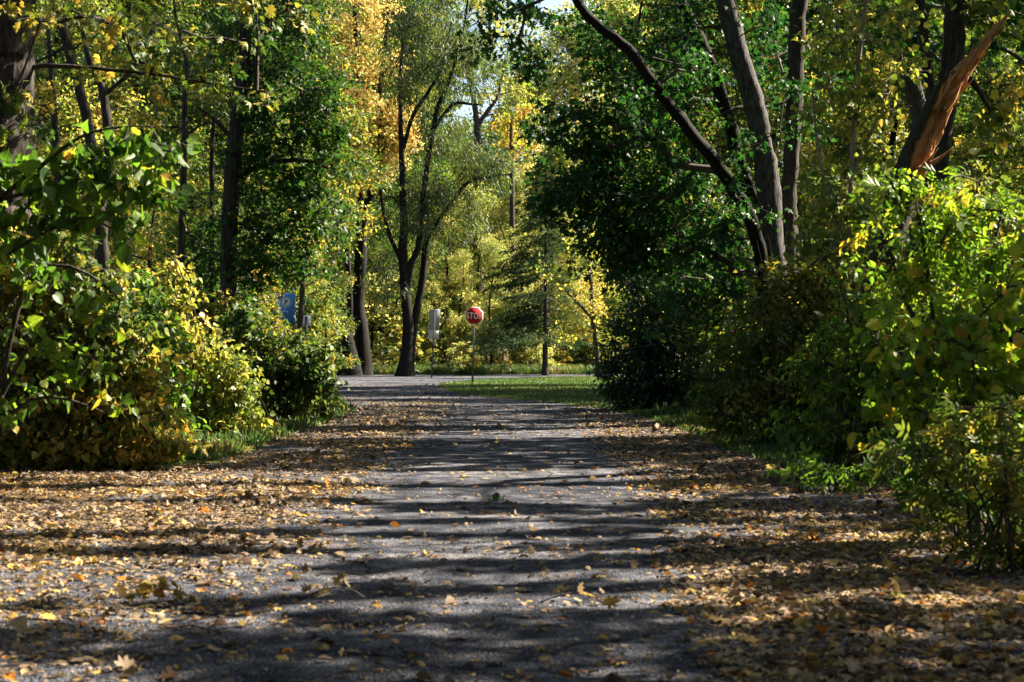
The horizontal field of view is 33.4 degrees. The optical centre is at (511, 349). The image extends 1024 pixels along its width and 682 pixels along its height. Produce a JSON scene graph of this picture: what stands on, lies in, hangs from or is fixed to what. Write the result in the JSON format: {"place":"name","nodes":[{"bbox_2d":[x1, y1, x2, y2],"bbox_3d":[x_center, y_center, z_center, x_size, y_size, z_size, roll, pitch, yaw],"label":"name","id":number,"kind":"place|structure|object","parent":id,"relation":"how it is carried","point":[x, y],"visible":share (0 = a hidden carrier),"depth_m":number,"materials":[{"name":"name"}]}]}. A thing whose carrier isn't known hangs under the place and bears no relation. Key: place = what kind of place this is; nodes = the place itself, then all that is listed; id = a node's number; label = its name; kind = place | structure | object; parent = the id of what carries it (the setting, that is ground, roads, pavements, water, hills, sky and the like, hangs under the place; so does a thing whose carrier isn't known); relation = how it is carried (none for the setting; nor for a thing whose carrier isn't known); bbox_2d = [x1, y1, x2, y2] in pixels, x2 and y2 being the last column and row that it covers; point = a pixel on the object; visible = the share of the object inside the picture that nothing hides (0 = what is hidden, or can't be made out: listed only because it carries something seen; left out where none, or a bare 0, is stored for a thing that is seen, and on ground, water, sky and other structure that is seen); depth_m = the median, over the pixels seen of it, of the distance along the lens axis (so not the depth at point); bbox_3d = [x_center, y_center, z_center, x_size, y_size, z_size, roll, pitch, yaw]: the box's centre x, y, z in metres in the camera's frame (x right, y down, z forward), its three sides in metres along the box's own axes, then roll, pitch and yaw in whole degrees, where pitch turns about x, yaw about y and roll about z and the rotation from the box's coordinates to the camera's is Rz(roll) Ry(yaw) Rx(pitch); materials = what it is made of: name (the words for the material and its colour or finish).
{"place":"outdoors","nodes":[
{"label":"outdoors","id":0,"kind":"place"},
{"bbox_2d":[0,353,1021,528],"bbox_3d":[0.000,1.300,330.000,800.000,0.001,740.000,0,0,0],"label":"ground","id":1,"kind":"structure","parent":0,"point":[85,497],"depth_m":15.57,"materials":[{"name":"brown soil"}]},
{"bbox_2d":[0,238,148,435],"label":"drooping branch shrub","id":2,"kind":"object","parent":1,"relation":"on","point":[86,301],"visible":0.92,"depth_m":12.48,"materials":[{"name":"green plant"}]},
{"bbox_2d":[0,120,203,271],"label":"basswood sapling","id":3,"kind":"object","parent":1,"relation":"on","point":[24,174],"visible":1,"depth_m":11.96,"materials":[{"name":"green plant"}]},
{"bbox_2d":[0,226,210,470],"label":"shrub","id":4,"kind":"object","parent":1,"relation":"on","point":[93,440],"visible":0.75,"depth_m":18.39,"materials":[{"name":"green plant"}]},
{"bbox_2d":[33,0,189,273],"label":"lime green tree","id":5,"kind":"object","parent":1,"relation":"on","point":[68,104],"visible":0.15,"depth_m":54.97,"materials":[{"name":"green plant"}]},
{"bbox_2d":[88,164,173,280],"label":"understory tree","id":6,"kind":"object","parent":1,"relation":"on","point":[134,182],"visible":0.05,"depth_m":49.72,"materials":[{"name":"green plant"}]},
{"bbox_2d":[55,0,236,317],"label":"mixed leaf tree","id":7,"kind":"object","parent":1,"relation":"on","point":[194,23],"visible":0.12,"depth_m":57.56,"materials":[{"name":"green plant"}]},
{"bbox_2d":[0,0,324,446],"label":"thick trunk tree","id":8,"kind":"object","parent":1,"relation":"on","point":[21,28],"visible":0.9,"depth_m":20.66,"materials":[{"name":"green plant"}]},
{"bbox_2d":[78,400,355,465],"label":"verge","id":9,"kind":"structure","parent":1,"relation":"on","point":[199,462],"depth_m":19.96,"materials":[{"name":"green plant"}]},
{"bbox_2d":[31,21,93,249],"bbox_3d":[-10.092,-2.890,37.162,2.596,8.504,2.036,0,0,29],"label":"thin sapling","id":10,"kind":"object","parent":9,"relation":"on","point":[54,116],"visible":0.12,"depth_m":35.98,"materials":[{"name":"brown wood"}]},
{"bbox_2d":[34,0,172,280],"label":"leaning tree","id":11,"kind":"object","parent":9,"relation":"on","point":[67,48],"visible":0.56,"depth_m":31.95,"materials":[{"name":"green plant"}]},
{"bbox_2d":[46,1,199,281],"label":"slim tree","id":12,"kind":"object","parent":9,"relation":"on","point":[105,97],"visible":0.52,"depth_m":34.81,"materials":[{"name":"green plant"}]},
{"bbox_2d":[49,268,211,440],"bbox_3d":[-4.878,0.194,21.571,2.267,2.447,1.387,0,0,0],"label":"hedge bush","id":13,"kind":"object","parent":9,"relation":"on","point":[147,303],"visible":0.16,"depth_m":21.43,"materials":[{"name":"green plant"}]},
{"bbox_2d":[65,192,279,356],"bbox_3d":[-8.355,-1.288,39.888,5.778,5.275,2.584,0,0,0],"label":"understory maple","id":14,"kind":"object","parent":9,"relation":"on","point":[148,256],"visible":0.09,"depth_m":39.83,"materials":[{"name":"green plant"}]},
{"bbox_2d":[132,198,216,342],"bbox_3d":[-8.769,-1.533,46.160,3.859,5.739,2.957,0,0,18],"label":"understory tree","id":15,"kind":"object","parent":9,"relation":"on","point":[162,215],"visible":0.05,"depth_m":46.02,"materials":[{"name":"green plant"}]},
{"bbox_2d":[114,0,236,409],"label":"straight sapling","id":16,"kind":"object","parent":9,"relation":"on","point":[184,132],"visible":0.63,"depth_m":36.78,"materials":[{"name":"green plant"}]},
{"bbox_2d":[0,402,356,463],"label":"weeds","id":17,"kind":"object","parent":9,"relation":"on","point":[222,440],"visible":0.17,"depth_m":23.73,"materials":[{"name":"green plant"}]},
{"bbox_2d":[140,286,245,404],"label":"undergrowth bush","id":18,"kind":"object","parent":9,"relation":"on","point":[223,303],"visible":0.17,"depth_m":35.85,"materials":[{"name":"green plant"}]},
{"bbox_2d":[116,250,284,438],"bbox_3d":[-4.587,-0.027,24.535,2.628,2.952,1.409,0,0,0],"label":"sunlit bush","id":19,"kind":"object","parent":9,"relation":"on","point":[229,382],"visible":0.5,"depth_m":24.41,"materials":[{"name":"yellow plant"}]},
{"bbox_2d":[187,83,254,362],"bbox_3d":[-6.812,-2.382,39.398,1.635,7.452,2.962,0,0,0],"label":"thin pole tree","id":20,"kind":"object","parent":9,"relation":"on","point":[211,170],"visible":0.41,"depth_m":38.49,"materials":[{"name":"green plant"}]},
{"bbox_2d":[149,0,370,405],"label":"dark maple","id":21,"kind":"object","parent":9,"relation":"on","point":[307,191],"visible":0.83,"depth_m":36.85,"materials":[{"name":"green plant"}]},
{"bbox_2d":[199,294,364,423],"bbox_3d":[-4.061,0.208,29.998,2.930,2.381,1.774,0,0,0],"label":"shaded bush","id":22,"kind":"object","parent":9,"relation":"on","point":[290,377],"visible":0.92,"depth_m":29.78,"materials":[{"name":"green plant"}]},
{"bbox_2d":[111,0,325,367],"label":"mixed leaf tree","id":23,"kind":"object","parent":1,"relation":"on","point":[208,2],"visible":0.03,"depth_m":65.60,"materials":[{"name":"green plant"}]},
{"bbox_2d":[150,0,353,336],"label":"mixed leaf tree","id":24,"kind":"object","parent":1,"relation":"on","point":[221,137],"visible":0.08,"depth_m":59.70,"materials":[{"name":"green plant"}]},
{"bbox_2d":[191,2,368,258],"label":"mixed leaf tree","id":25,"kind":"object","parent":1,"relation":"on","point":[346,42],"visible":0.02,"depth_m":86.11,"materials":[{"name":"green plant"}]},
{"bbox_2d":[275,292,294,327],"bbox_3d":[-7.709,-0.285,58.035,0.666,3.370,0.086,0,0,-4],"label":"parking sign","id":26,"kind":"object","parent":1,"relation":"on","point":[286,304],"visible":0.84,"depth_m":58.00,"materials":[{"name":"metal"}]},
{"bbox_2d":[237,209,339,351],"bbox_3d":[-6.761,-1.694,49.888,3.436,6.090,2.209,0,0,0],"label":"amber understory tree","id":27,"kind":"object","parent":1,"relation":"on","point":[301,306],"visible":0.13,"depth_m":49.95,"materials":[{"name":"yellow plant"}]},
{"bbox_2d":[201,0,406,339],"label":"mixed leaf tree","id":28,"kind":"object","parent":1,"relation":"on","point":[338,242],"visible":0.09,"depth_m":71.55,"materials":[{"name":"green plant"}]},
{"bbox_2d":[270,215,347,356],"bbox_3d":[-8.269,-2.006,63.815,4.503,6.698,3.451,0,0,-14],"label":"understory tree","id":29,"kind":"object","parent":1,"relation":"on","point":[328,305],"visible":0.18,"depth_m":64.32,"materials":[{"name":"green plant"}]},
{"bbox_2d":[303,248,360,379],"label":"understory tree","id":30,"kind":"object","parent":1,"relation":"on","point":[335,278],"visible":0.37,"depth_m":69.92,"materials":[{"name":"green plant"}]},
{"bbox_2d":[323,179,396,348],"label":"mixed leaf tree","id":31,"kind":"object","parent":1,"relation":"on","point":[353,249],"visible":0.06,"depth_m":101.63,"materials":[{"name":"green plant"}]},
{"bbox_2d":[296,0,435,375],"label":"golden maple","id":32,"kind":"object","parent":1,"relation":"on","point":[387,138],"visible":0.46,"depth_m":86.38,"materials":[{"name":"yellow plant"}]},
{"bbox_2d":[313,271,428,364],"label":"undergrowth bush","id":33,"kind":"object","parent":1,"relation":"on","point":[394,319],"visible":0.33,"depth_m":95.97,"materials":[{"name":"green plant"}]},
{"bbox_2d":[326,0,417,244],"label":"mixed leaf tree","id":34,"kind":"object","parent":1,"relation":"on","point":[351,8],"visible":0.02,"depth_m":119.33,"materials":[{"name":"yellow plant"}]},
{"bbox_2d":[346,197,432,352],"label":"green tree","id":35,"kind":"object","parent":1,"relation":"on","point":[378,236],"visible":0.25,"depth_m":99.56,"materials":[{"name":"green plant"}]},
{"bbox_2d":[320,14,464,355],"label":"green tree","id":36,"kind":"object","parent":1,"relation":"on","point":[388,190],"visible":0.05,"depth_m":109.31,"materials":[{"name":"green plant"}]},
{"bbox_2d":[382,324,423,368],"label":"undergrowth bush","id":37,"kind":"object","parent":1,"relation":"on","point":[392,357],"visible":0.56,"depth_m":91.27,"materials":[{"name":"yellow plant"}]},
{"bbox_2d":[343,0,482,330],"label":"mixed leaf tree","id":38,"kind":"object","parent":1,"relation":"on","point":[413,3],"visible":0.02,"depth_m":123.34,"materials":[{"name":"green plant"}]},
{"bbox_2d":[398,239,465,362],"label":"sunlit tree","id":39,"kind":"object","parent":1,"relation":"on","point":[431,285],"visible":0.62,"depth_m":96.80,"materials":[{"name":"green plant"}]},
{"bbox_2d":[355,0,523,375],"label":"willow","id":40,"kind":"object","parent":1,"relation":"on","point":[410,320],"visible":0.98,"depth_m":83.80,"materials":[{"name":"green plant"}]},
{"bbox_2d":[414,280,478,363],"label":"undergrowth bush","id":41,"kind":"object","parent":1,"relation":"on","point":[455,303],"visible":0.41,"depth_m":98.32,"materials":[{"name":"green plant"}]},
{"bbox_2d":[409,138,485,365],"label":"mixed leaf tree","id":42,"kind":"object","parent":1,"relation":"on","point":[434,160],"visible":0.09,"depth_m":121.20,"materials":[{"name":"green plant"}]},
{"bbox_2d":[415,191,480,354],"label":"sunlit tree","id":43,"kind":"object","parent":1,"relation":"on","point":[451,250],"visible":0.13,"depth_m":113.72,"materials":[{"name":"yellow plant"}]},
{"bbox_2d":[372,0,524,360],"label":"green tree","id":44,"kind":"object","parent":1,"relation":"on","point":[492,148],"visible":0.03,"depth_m":128.48,"materials":[{"name":"green plant"}]},
{"bbox_2d":[441,340,482,372],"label":"undergrowth bush","id":45,"kind":"object","parent":1,"relation":"on","point":[464,358],"visible":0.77,"depth_m":90.07,"materials":[{"name":"yellow plant"}]},
{"bbox_2d":[441,247,487,362],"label":"sunlit tree","id":46,"kind":"object","parent":1,"relation":"on","point":[463,279],"visible":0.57,"depth_m":98.89,"materials":[{"name":"yellow plant"}]},
{"bbox_2d":[441,181,507,358],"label":"sunlit tree","id":47,"kind":"object","parent":1,"relation":"on","point":[484,201],"visible":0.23,"depth_m":116.45,"materials":[{"name":"yellow plant"}]},
{"bbox_2d":[428,0,551,299],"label":"bare poplar","id":48,"kind":"object","parent":1,"relation":"on","point":[477,121],"visible":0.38,"depth_m":117.79,"materials":[{"name":"yellow plant"}]},
{"bbox_2d":[458,233,523,364],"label":"sunlit tree","id":49,"kind":"object","parent":1,"relation":"on","point":[486,245],"visible":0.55,"depth_m":95.78,"materials":[{"name":"yellow plant"}]},
{"bbox_2d":[472,299,533,365],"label":"undergrowth bush","id":50,"kind":"object","parent":1,"relation":"on","point":[518,356],"visible":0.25,"depth_m":98.62,"materials":[{"name":"green plant"}]},
{"bbox_2d":[485,103,540,359],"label":"red tipped maple","id":51,"kind":"object","parent":1,"relation":"on","point":[510,125],"visible":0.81,"depth_m":103.90,"materials":[{"name":"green plant"}]},
{"bbox_2d":[480,160,558,354],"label":"sunlit tree","id":52,"kind":"object","parent":1,"relation":"on","point":[496,229],"visible":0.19,"depth_m":112.94,"materials":[{"name":"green plant"}]},
{"bbox_2d":[319,362,720,374],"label":"weeds","id":53,"kind":"object","parent":1,"relation":"on","point":[484,369],"visible":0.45,"depth_m":90.13,"materials":[{"name":"green plant"}]},
{"bbox_2d":[499,222,540,362],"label":"sunlit tree","id":54,"kind":"object","parent":1,"relation":"on","point":[532,286],"visible":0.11,"depth_m":100.81,"materials":[{"name":"yellow plant"}]},
{"bbox_2d":[459,63,597,363],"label":"sunlit tree","id":55,"kind":"object","parent":1,"relation":"on","point":[497,108],"visible":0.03,"depth_m":154.98,"materials":[{"name":"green plant"}]},
{"bbox_2d":[454,156,605,374],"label":"spruce","id":56,"kind":"object","parent":1,"relation":"on","point":[513,335],"visible":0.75,"depth_m":87.55,"materials":[{"name":"green plant"}]},
{"bbox_2d":[470,33,592,364],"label":"sunlit tree","id":57,"kind":"object","parent":1,"relation":"on","point":[533,91],"visible":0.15,"depth_m":137.66,"materials":[{"name":"yellow plant"}]},
{"bbox_2d":[519,101,572,353],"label":"spruce","id":58,"kind":"object","parent":1,"relation":"on","point":[559,260],"visible":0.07,"depth_m":99.89,"materials":[{"name":"green plant"}]},
{"bbox_2d":[524,269,593,365],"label":"undergrowth bush","id":59,"kind":"object","parent":1,"relation":"on","point":[554,323],"visible":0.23,"depth_m":96.80,"materials":[{"name":"green plant"}]},
{"bbox_2d":[498,0,623,355],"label":"sunlit tree","id":60,"kind":"object","parent":1,"relation":"on","point":[565,43],"visible":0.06,"depth_m":144.41,"materials":[{"name":"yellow plant"}]},
{"bbox_2d":[559,329,607,365],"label":"undergrowth bush","id":61,"kind":"object","parent":1,"relation":"on","point":[581,354],"visible":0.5,"depth_m":95.32,"materials":[{"name":"green plant"}]},
{"bbox_2d":[537,0,676,337],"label":"sunlit tree","id":62,"kind":"object","parent":1,"relation":"on","point":[570,92],"visible":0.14,"depth_m":139.81,"materials":[{"name":"green plant"}]},
{"bbox_2d":[766,425,923,494],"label":"undergrowth plant","id":63,"kind":"object","parent":1,"relation":"on","point":[828,479],"visible":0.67,"depth_m":15.44,"materials":[{"name":"green plant"}]},
{"bbox_2d":[761,252,968,479],"bbox_3d":[3.568,0.181,17.240,2.163,2.329,1.238,0,0,0],"label":"leafy shrub","id":64,"kind":"object","parent":1,"relation":"on","point":[849,393],"visible":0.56,"depth_m":17.10,"materials":[{"name":"green plant"}]},
{"bbox_2d":[818,10,1011,463],"bbox_3d":[4.472,-1.203,19.015,2.180,5.155,0.573,0,0,0],"label":"broken tree","id":65,"kind":"object","parent":1,"relation":"on","point":[923,139],"visible":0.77,"depth_m":18.91,"materials":[{"name":"brown plant"}]},
{"bbox_2d":[839,161,1023,526],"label":"backlit sapling","id":66,"kind":"object","parent":1,"relation":"on","point":[961,223],"visible":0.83,"depth_m":12.31,"materials":[{"name":"green plant"}]},
{"bbox_2d":[860,391,1023,575],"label":"shrub","id":67,"kind":"object","parent":1,"relation":"on","point":[1009,490],"visible":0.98,"depth_m":9.95,"materials":[{"name":"bright leaf"},{"name":"grey brown bark"}]},
{"bbox_2d":[914,248,1023,452],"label":"undergrowth bush","id":68,"kind":"object","parent":1,"relation":"on","point":[1016,330],"visible":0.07,"depth_m":17.85,"materials":[{"name":"green plant"}]},
{"bbox_2d":[0,374,1023,681],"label":"road","id":69,"kind":"structure","parent":0,"point":[300,664],"depth_m":9.85,"materials":[{"name":"grey asphalt"}]},
{"bbox_2d":[117,574,200,603],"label":"fallen sprig","id":70,"kind":"object","parent":69,"relation":"on","point":[147,588],"visible":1,"depth_m":8.71,"materials":[{"name":"yellow plant"}]},
{"bbox_2d":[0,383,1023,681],"bbox_3d":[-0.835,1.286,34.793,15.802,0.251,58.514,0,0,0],"label":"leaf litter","id":71,"kind":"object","parent":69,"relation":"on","point":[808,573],"visible":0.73,"depth_m":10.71,"materials":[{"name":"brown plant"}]},
{"bbox_2d":[841,199,1023,545],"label":"foreground shrub","id":72,"kind":"object","parent":69,"relation":"on","point":[940,371],"visible":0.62,"depth_m":11.43,"materials":[{"name":"green plant"}]},
{"bbox_2d":[94,0,1002,352],"label":"sky","id":73,"kind":"structure","parent":0,"point":[546,3],"materials":[{"name":"white"}]},
{"bbox_2d":[440,377,939,458],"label":"lawn","id":74,"kind":"structure","parent":0,"point":[545,391],"depth_m":51.89,"materials":[{"name":"green plant"}]},
{"bbox_2d":[524,210,631,377],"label":"thin leafy tree","id":75,"kind":"object","parent":74,"relation":"on","point":[594,297],"visible":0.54,"depth_m":79.91,"materials":[{"name":"yellow leaf"},{"name":"grey brown bark"}]},
{"bbox_2d":[523,0,732,373],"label":"lime green tree","id":76,"kind":"object","parent":74,"relation":"on","point":[560,151],"visible":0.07,"depth_m":61.45,"materials":[{"name":"green plant"}]},
{"bbox_2d":[449,0,854,418],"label":"silver maple","id":77,"kind":"object","parent":74,"relation":"on","point":[765,207],"visible":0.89,"depth_m":29.67,"materials":[{"name":"green plant"}]},
{"bbox_2d":[583,257,730,409],"bbox_3d":[3.311,-0.278,37.075,3.517,3.868,2.479,0,0,0],"label":"dark shrub","id":78,"kind":"object","parent":74,"relation":"on","point":[657,389],"visible":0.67,"depth_m":36.70,"materials":[{"name":"green plant"}]},
{"bbox_2d":[595,0,803,355],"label":"mixed leaf tree","id":79,"kind":"object","parent":74,"relation":"on","point":[721,130],"visible":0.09,"depth_m":55.77,"materials":[{"name":"green plant"}]},
{"bbox_2d":[652,286,762,410],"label":"undergrowth bush","id":80,"kind":"object","parent":74,"relation":"on","point":[691,346],"visible":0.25,"depth_m":33.93,"materials":[{"name":"green plant"}]},
{"bbox_2d":[637,0,826,342],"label":"lime green tree","id":81,"kind":"object","parent":74,"relation":"on","point":[717,194],"visible":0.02,"depth_m":63.38,"materials":[{"name":"green plant"}]},
{"bbox_2d":[690,289,805,417],"bbox_3d":[4.292,0.113,30.038,2.268,2.452,2.380,0,0,22],"label":"undergrowth bush","id":82,"kind":"object","parent":74,"relation":"on","point":[713,339],"visible":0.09,"depth_m":30.11,"materials":[{"name":"green plant"}]},
{"bbox_2d":[629,408,912,472],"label":"shoulder grass","id":83,"kind":"structure","parent":74,"relation":"on","point":[752,446],"depth_m":22.69,"materials":[{"name":"green plant"}]},
{"bbox_2d":[672,232,894,446],"bbox_3d":[3.634,-0.130,23.000,2.986,2.998,1.623,0,0,0],"label":"roadside shrub","id":84,"kind":"object","parent":74,"relation":"on","point":[748,383],"visible":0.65,"depth_m":22.85,"materials":[{"name":"green plant"}]},
{"bbox_2d":[705,0,885,336],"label":"lime green tree","id":85,"kind":"object","parent":74,"relation":"on","point":[809,149],"visible":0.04,"depth_m":53.83,"materials":[{"name":"green plant"}]},
{"bbox_2d":[763,198,882,366],"bbox_3d":[4.983,-0.538,26.020,2.310,3.746,1.427,0,0,0],"label":"yellow leaf shrub","id":86,"kind":"object","parent":74,"relation":"on","point":[865,251],"visible":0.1,"depth_m":25.91,"materials":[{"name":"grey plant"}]},
{"bbox_2d":[653,402,1022,532],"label":"weeds","id":87,"kind":"object","parent":74,"relation":"on","point":[890,475],"visible":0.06,"depth_m":21.99,"materials":[{"name":"green plant"}]},
{"bbox_2d":[751,0,939,265],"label":"lime green tree","id":88,"kind":"object","parent":74,"relation":"on","point":[899,134],"visible":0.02,"depth_m":57.00,"materials":[{"name":"green plant"}]},
{"bbox_2d":[767,0,939,361],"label":"yellowing sapling","id":89,"kind":"object","parent":74,"relation":"on","point":[849,105],"visible":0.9,"depth_m":23.93,"materials":[{"name":"yellow leaf"},{"name":"pale twig"}]},
{"bbox_2d":[695,0,1023,89],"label":"roadside tree","id":90,"kind":"object","parent":74,"relation":"on","point":[993,47],"visible":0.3,"depth_m":39.70,"materials":[{"name":"green plant"}]},
{"bbox_2d":[822,170,912,339],"bbox_3d":[7.243,-1.166,34.089,2.574,4.996,3.359,0,0,-36],"label":"understory tree","id":91,"kind":"object","parent":74,"relation":"on","point":[880,201],"visible":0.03,"depth_m":34.04,"materials":[{"name":"green plant"}]},
{"bbox_2d":[797,0,980,263],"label":"mixed leaf tree","id":92,"kind":"object","parent":74,"relation":"on","point":[844,149],"visible":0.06,"depth_m":50.00,"materials":[{"name":"green plant"}]},
{"bbox_2d":[885,1,925,224],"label":"overhanging tree","id":93,"kind":"object","parent":74,"relation":"on","point":[915,96],"visible":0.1,"depth_m":43.88,"materials":[{"name":"grey plant"}]},
{"bbox_2d":[850,0,1023,352],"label":"dark trunk tree","id":94,"kind":"object","parent":74,"relation":"on","point":[959,15],"visible":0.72,"depth_m":26.93,"materials":[{"name":"green plant"}]},
{"bbox_2d":[878,4,1023,231],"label":"green tree","id":95,"kind":"object","parent":74,"relation":"on","point":[967,116],"visible":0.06,"depth_m":47.37,"materials":[{"name":"green plant"}]},
{"bbox_2d":[881,248,1022,432],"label":"undergrowth bush","id":96,"kind":"object","parent":74,"relation":"on","point":[934,390],"depth_m":21.89,"materials":[{"name":"green plant"}]},
{"bbox_2d":[901,125,1023,273],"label":"understory tree","id":97,"kind":"object","parent":74,"relation":"on","point":[981,146],"visible":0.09,"depth_m":33.69,"materials":[{"name":"green plant"}]},
{"bbox_2d":[905,52,1023,267],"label":"understory tree","id":98,"kind":"object","parent":74,"relation":"on","point":[993,78],"visible":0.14,"depth_m":39.94,"materials":[{"name":"green plant"}]},
{"bbox_2d":[942,107,1023,314],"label":"understory tree","id":99,"kind":"object","parent":74,"relation":"on","point":[1016,186],"visible":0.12,"depth_m":29.99,"materials":[{"name":"green plant"}]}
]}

